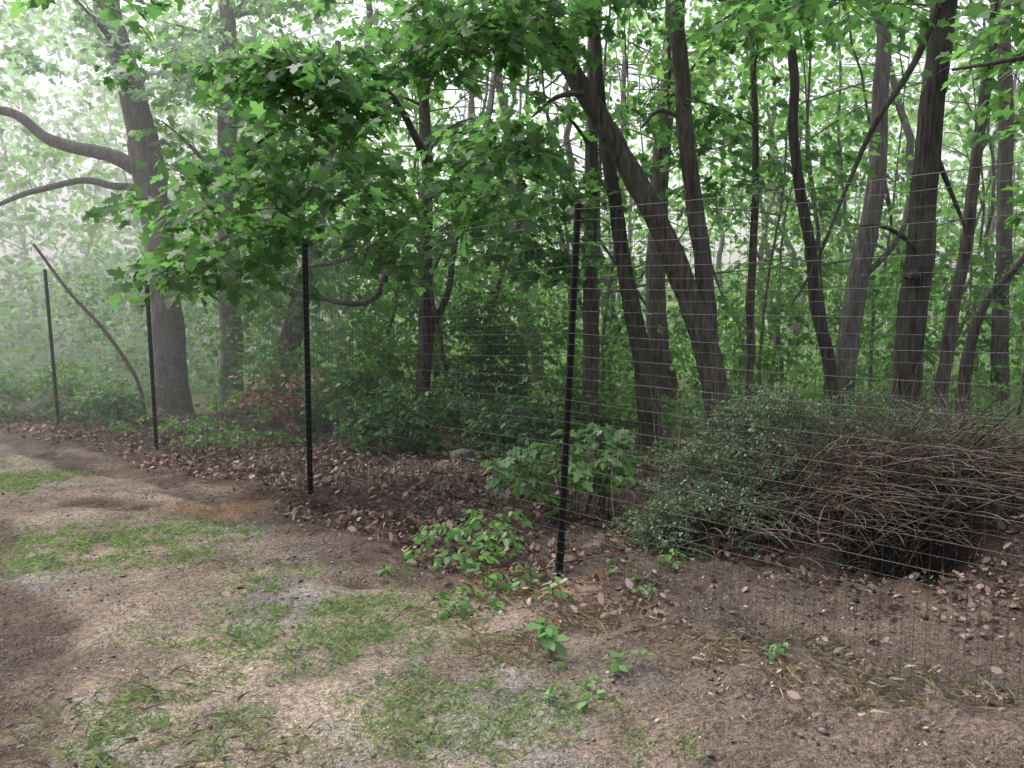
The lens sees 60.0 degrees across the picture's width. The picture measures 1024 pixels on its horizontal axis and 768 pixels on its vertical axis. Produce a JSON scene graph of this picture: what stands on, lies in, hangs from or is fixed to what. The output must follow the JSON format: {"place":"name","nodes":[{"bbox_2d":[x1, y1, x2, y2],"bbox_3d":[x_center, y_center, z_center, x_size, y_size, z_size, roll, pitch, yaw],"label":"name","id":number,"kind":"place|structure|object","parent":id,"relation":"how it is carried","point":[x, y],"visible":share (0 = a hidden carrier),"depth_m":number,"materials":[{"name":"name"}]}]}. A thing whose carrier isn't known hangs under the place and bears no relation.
{"place":"outdoors","nodes":[
{"label":"outdoors","id":0,"kind":"place"},
{"bbox_2d":[0,317,1023,767],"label":"ground","id":1,"kind":"structure","parent":0,"point":[76,631],"depth_m":4.41,"materials":[{"name":"soil"}]},
{"bbox_2d":[0,360,170,425],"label":"bush","id":2,"kind":"object","parent":1,"relation":"on","point":[139,410],"visible":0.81,"depth_m":13.22,"materials":[{"name":"green plant"}]},
{"bbox_2d":[32,243,147,421],"bbox_3d":[-6.168,-0.736,12.984,1.587,2.615,0.066,0,5,0],"label":"dead branch","id":3,"kind":"object","parent":1,"relation":"on","point":[119,351],"visible":0.84,"depth_m":12.96,"materials":[{"name":"wood"}]},
{"bbox_2d":[0,0,287,416],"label":"oak tree","id":4,"kind":"object","parent":1,"relation":"on","point":[112,41],"visible":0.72,"depth_m":13.77,"materials":[{"name":"grey plant"}]},
{"bbox_2d":[101,414,313,451],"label":"bush","id":5,"kind":"object","parent":1,"relation":"on","point":[215,438],"visible":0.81,"depth_m":11.00,"materials":[{"name":"green plant"}]},
{"bbox_2d":[83,0,350,404],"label":"oak tree","id":6,"kind":"object","parent":1,"relation":"on","point":[227,13],"visible":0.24,"depth_m":14.65,"materials":[{"name":"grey plant"}]},
{"bbox_2d":[222,364,334,435],"bbox_3d":[-2.971,0.182,11.314,1.373,0.884,0.959,-2,5,-21],"label":"dead leaf branch","id":7,"kind":"object","parent":1,"relation":"on","point":[279,395],"visible":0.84,"depth_m":11.22,"materials":[{"name":"plant"}]},
{"bbox_2d":[6,0,606,435],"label":"maple tree","id":8,"kind":"object","parent":1,"relation":"on","point":[322,80],"visible":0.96,"depth_m":8.08,"materials":[{"name":"green plant"}]},
{"bbox_2d":[217,311,443,431],"bbox_3d":[-2.526,-0.099,12.451,3.171,1.863,1.617,0,5,0],"label":"bush","id":9,"kind":"object","parent":1,"relation":"on","point":[358,387],"visible":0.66,"depth_m":12.28,"materials":[{"name":"green plant"}]},
{"bbox_2d":[207,40,467,410],"bbox_3d":[-3.149,-2.597,15.039,4.678,6.274,3.207,-4,6,-40],"label":"oak tree","id":10,"kind":"object","parent":1,"relation":"on","point":[287,326],"visible":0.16,"depth_m":14.54,"materials":[{"name":"green plant"}]},
{"bbox_2d":[214,405,473,461],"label":"fieldstones","id":11,"kind":"object","parent":1,"relation":"on","point":[465,454],"visible":0.29,"depth_m":12.29,"materials":[{"name":"stone"}]},
{"bbox_2d":[0,415,765,767],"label":"grass","id":12,"kind":"structure","parent":1,"relation":"on","point":[26,483],"depth_m":4.14,"materials":[{"name":"green plant"}]},
{"bbox_2d":[375,565,414,579],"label":"seedling","id":13,"kind":"object","parent":1,"relation":"on","point":[404,571],"visible":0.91,"depth_m":5.38,"materials":[{"name":"green plant"}]},
{"bbox_2d":[437,595,472,619],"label":"seedling","id":14,"kind":"object","parent":1,"relation":"on","point":[442,615],"visible":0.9,"depth_m":4.72,"materials":[{"name":"green plant"}]},
{"bbox_2d":[322,376,622,463],"bbox_3d":[-0.428,0.435,10.218,3.570,1.019,1.910,0,5,0],"label":"bush","id":15,"kind":"object","parent":1,"relation":"on","point":[496,440],"visible":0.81,"depth_m":10.22,"materials":[{"name":"green plant"}]},
{"bbox_2d":[403,508,551,618],"bbox_3d":[-0.218,1.059,5.492,0.943,0.321,1.726,0,5,0],"label":"weed patch","id":16,"kind":"object","parent":1,"relation":"on","point":[452,534],"visible":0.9,"depth_m":5.62,"materials":[{"name":"green plant"}]},
{"bbox_2d":[431,290,551,442],"bbox_3d":[-0.319,-0.173,11.238,1.447,2.017,1.319,-4,6,-44],"label":"cedar bush","id":17,"kind":"object","parent":1,"relation":"on","point":[495,335],"visible":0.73,"depth_m":11.10,"materials":[{"name":"green plant"}]},
{"bbox_2d":[0,0,1023,424],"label":"distant forest","id":18,"kind":"object","parent":1,"relation":"on","point":[88,266],"visible":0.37,"depth_m":18.88,"materials":[{"name":"green plant"}]},
{"bbox_2d":[0,161,1023,723],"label":"wire fence","id":19,"kind":"object","parent":1,"relation":"on","point":[566,421],"visible":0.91,"depth_m":5.26,"materials":[{"name":"black metal"}]},
{"bbox_2d":[0,552,1023,767],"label":"dry grass","id":20,"kind":"structure","parent":1,"relation":"on","point":[929,675],"depth_m":4.01,"materials":[{"name":"plant"}]},
{"bbox_2d":[0,468,1023,767],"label":"leaf debris","id":21,"kind":"object","parent":1,"relation":"on","point":[630,632],"visible":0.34,"depth_m":4.52,"materials":[{"name":"brown plant"}]},
{"bbox_2d":[0,409,1023,716],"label":"fallen leaves","id":22,"kind":"object","parent":1,"relation":"on","point":[320,477],"depth_m":7.24,"materials":[{"name":"brown plant"}]},
{"bbox_2d":[491,562,539,580],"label":"seedling","id":23,"kind":"object","parent":1,"relation":"on","point":[527,575],"visible":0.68,"depth_m":5.24,"materials":[{"name":"green plant"}]},
{"bbox_2d":[357,259,684,426],"bbox_3d":[0.083,-0.600,13.026,4.921,2.524,1.880,0,5,0],"label":"bush","id":24,"kind":"object","parent":1,"relation":"on","point":[453,324],"visible":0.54,"depth_m":12.87,"materials":[{"name":"green plant"}]},
{"bbox_2d":[522,617,570,656],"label":"seedling","id":25,"kind":"object","parent":1,"relation":"on","point":[550,638],"visible":0.85,"depth_m":4.15,"materials":[{"name":"green plant"}]},
{"bbox_2d":[497,37,600,426],"bbox_3d":[1.472,-3.351,11.286,5.154,8.365,2.782,2,5,24],"label":"forest tree","id":26,"kind":"object","parent":1,"relation":"on","point":[588,134],"visible":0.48,"depth_m":11.30,"materials":[{"name":"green plant"}]},
{"bbox_2d":[480,422,635,518],"bbox_3d":[0.358,0.701,6.872,1.359,0.771,0.585,-2,5,-26],"label":"broadleaf sapling","id":27,"kind":"object","parent":1,"relation":"on","point":[608,434],"visible":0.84,"depth_m":6.77,"materials":[{"name":"green plant"}]},
{"bbox_2d":[540,577,575,604],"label":"seedling","id":28,"kind":"object","parent":1,"relation":"on","point":[557,593],"visible":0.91,"depth_m":4.88,"materials":[{"name":"green plant"}]},
{"bbox_2d":[506,429,639,522],"bbox_3d":[0.525,0.719,6.810,1.142,0.742,0.826,-3,5,-30],"label":"broadleaf sapling","id":29,"kind":"object","parent":1,"relation":"on","point":[579,485],"visible":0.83,"depth_m":6.77,"materials":[{"name":"green plant"}]},
{"bbox_2d":[543,672,604,710],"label":"seedling","id":30,"kind":"object","parent":1,"relation":"on","point":[583,704],"visible":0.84,"depth_m":3.69,"materials":[{"name":"green plant"}]},
{"bbox_2d":[409,0,779,446],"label":"maple tree","id":31,"kind":"object","parent":1,"relation":"on","point":[586,19],"visible":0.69,"depth_m":10.07,"materials":[{"name":"green plant"}]},
{"bbox_2d":[564,0,664,446],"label":"forest tree","id":32,"kind":"object","parent":1,"relation":"on","point":[623,258],"visible":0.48,"depth_m":10.48,"materials":[{"name":"brown plant"}]},
{"bbox_2d":[602,556,635,572],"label":"seedling","id":33,"kind":"object","parent":1,"relation":"on","point":[608,560],"visible":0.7,"depth_m":5.46,"materials":[{"name":"green plant"}]},
{"bbox_2d":[602,645,653,675],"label":"seedling","id":34,"kind":"object","parent":1,"relation":"on","point":[617,657],"visible":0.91,"depth_m":3.98,"materials":[{"name":"green plant"}]},
{"bbox_2d":[630,573,655,599],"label":"seedling","id":35,"kind":"object","parent":1,"relation":"on","point":[642,587],"visible":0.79,"depth_m":4.98,"materials":[{"name":"green plant"}]},
{"bbox_2d":[573,0,765,419],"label":"forest tree","id":36,"kind":"object","parent":1,"relation":"on","point":[663,67],"visible":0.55,"depth_m":13.18,"materials":[{"name":"green plant"}]},
{"bbox_2d":[656,548,685,572],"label":"seedling","id":37,"kind":"object","parent":1,"relation":"on","point":[659,563],"visible":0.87,"depth_m":5.38,"materials":[{"name":"green plant"}]},
{"bbox_2d":[519,435,848,478],"bbox_3d":[2.183,0.749,9.021,4.356,0.533,1.441,0,5,0],"label":"bush","id":38,"kind":"object","parent":1,"relation":"on","point":[614,455],"visible":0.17,"depth_m":9.04,"materials":[{"name":"green plant"}]},
{"bbox_2d":[566,0,855,452],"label":"forest tree","id":39,"kind":"object","parent":1,"relation":"on","point":[820,327],"visible":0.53,"depth_m":9.88,"materials":[{"name":"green plant"}]},
{"bbox_2d":[605,0,893,436],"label":"forest tree","id":40,"kind":"object","parent":1,"relation":"on","point":[758,39],"visible":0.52,"depth_m":10.72,"materials":[{"name":"green plant"}]},
{"bbox_2d":[762,642,788,659],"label":"seedling","id":41,"kind":"object","parent":1,"relation":"on","point":[781,650],"visible":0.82,"depth_m":4.13,"materials":[{"name":"green plant"}]},
{"bbox_2d":[561,363,1013,436],"bbox_3d":[3.741,0.277,11.896,6.180,1.100,2.354,0,5,0],"label":"bush","id":42,"kind":"object","parent":1,"relation":"on","point":[664,410],"visible":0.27,"depth_m":11.93,"materials":[{"name":"green plant"}]},
{"bbox_2d":[570,381,1023,573],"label":"brush pile","id":43,"kind":"object","parent":1,"relation":"on","point":[964,443],"visible":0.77,"depth_m":5.66,"materials":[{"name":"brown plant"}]},
{"bbox_2d":[718,0,908,420],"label":"forest tree","id":44,"kind":"object","parent":1,"relation":"on","point":[880,86],"visible":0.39,"depth_m":12.26,"materials":[{"name":"grey plant"}]},
{"bbox_2d":[604,379,1023,560],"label":"privet shrub","id":45,"kind":"object","parent":1,"relation":"on","point":[660,529],"visible":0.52,"depth_m":6.06,"materials":[{"name":"green plant"}]},
{"bbox_2d":[613,339,1023,500],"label":"dry brush","id":46,"kind":"object","parent":1,"relation":"on","point":[678,423],"visible":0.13,"depth_m":7.88,"materials":[{"name":"plant"}]},
{"bbox_2d":[634,360,1023,558],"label":"dead branches","id":47,"kind":"object","parent":1,"relation":"on","point":[914,495],"visible":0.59,"depth_m":5.62,"materials":[{"name":"brown wood"}]},
{"bbox_2d":[667,218,1023,411],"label":"bush","id":48,"kind":"object","parent":1,"relation":"on","point":[803,336],"visible":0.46,"depth_m":13.85,"materials":[{"name":"green plant"}]},
{"bbox_2d":[667,475,1023,764],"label":"soil clods","id":49,"kind":"object","parent":1,"relation":"on","point":[923,578],"visible":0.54,"depth_m":4.89,"materials":[{"name":"brown soil"}]},
{"bbox_2d":[675,0,1023,454],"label":"oak tree","id":50,"kind":"object","parent":1,"relation":"on","point":[937,35],"visible":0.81,"depth_m":9.11,"materials":[{"name":"green plant"}]},
{"bbox_2d":[747,602,979,734],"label":"loose stones","id":51,"kind":"object","parent":1,"relation":"on","point":[822,730],"visible":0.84,"depth_m":3.73,"materials":[{"name":"grey stone"}]},
{"bbox_2d":[708,0,1023,148],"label":"maple tree","id":52,"kind":"object","parent":1,"relation":"on","point":[800,13],"visible":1,"depth_m":6.58,"materials":[{"name":"green plant"}]},
{"bbox_2d":[744,484,1021,581],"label":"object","id":53,"kind":"object","parent":1,"relation":"on","point":[831,539],"visible":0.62,"depth_m":5.53,"materials":[{"name":"brown plant"}]},
{"bbox_2d":[768,0,1019,432],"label":"forest tree","id":54,"kind":"object","parent":1,"relation":"on","point":[951,314],"visible":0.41,"depth_m":9.87,"materials":[{"name":"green plant"}]},
{"bbox_2d":[844,0,1020,421],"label":"forest tree","id":55,"kind":"object","parent":1,"relation":"on","point":[1000,331],"visible":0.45,"depth_m":12.79,"materials":[{"name":"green plant"}]},
{"bbox_2d":[896,387,1023,479],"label":"bush","id":56,"kind":"object","parent":1,"relation":"on","point":[1008,410],"visible":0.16,"depth_m":8.95,"materials":[{"name":"green plant"}]},
{"bbox_2d":[953,186,1023,439],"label":"forest tree","id":57,"kind":"object","parent":1,"relation":"on","point":[978,318],"visible":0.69,"depth_m":10.93,"materials":[{"name":"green plant"}]},
{"bbox_2d":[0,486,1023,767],"bbox_3d":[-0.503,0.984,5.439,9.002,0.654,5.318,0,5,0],"label":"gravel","id":58,"kind":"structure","parent":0,"point":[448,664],"depth_m":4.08,"materials":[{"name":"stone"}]},
{"bbox_2d":[0,0,1023,319],"label":"sky","id":59,"kind":"structure","parent":0,"point":[449,95],"materials":[{"name":"white"}]}
]}

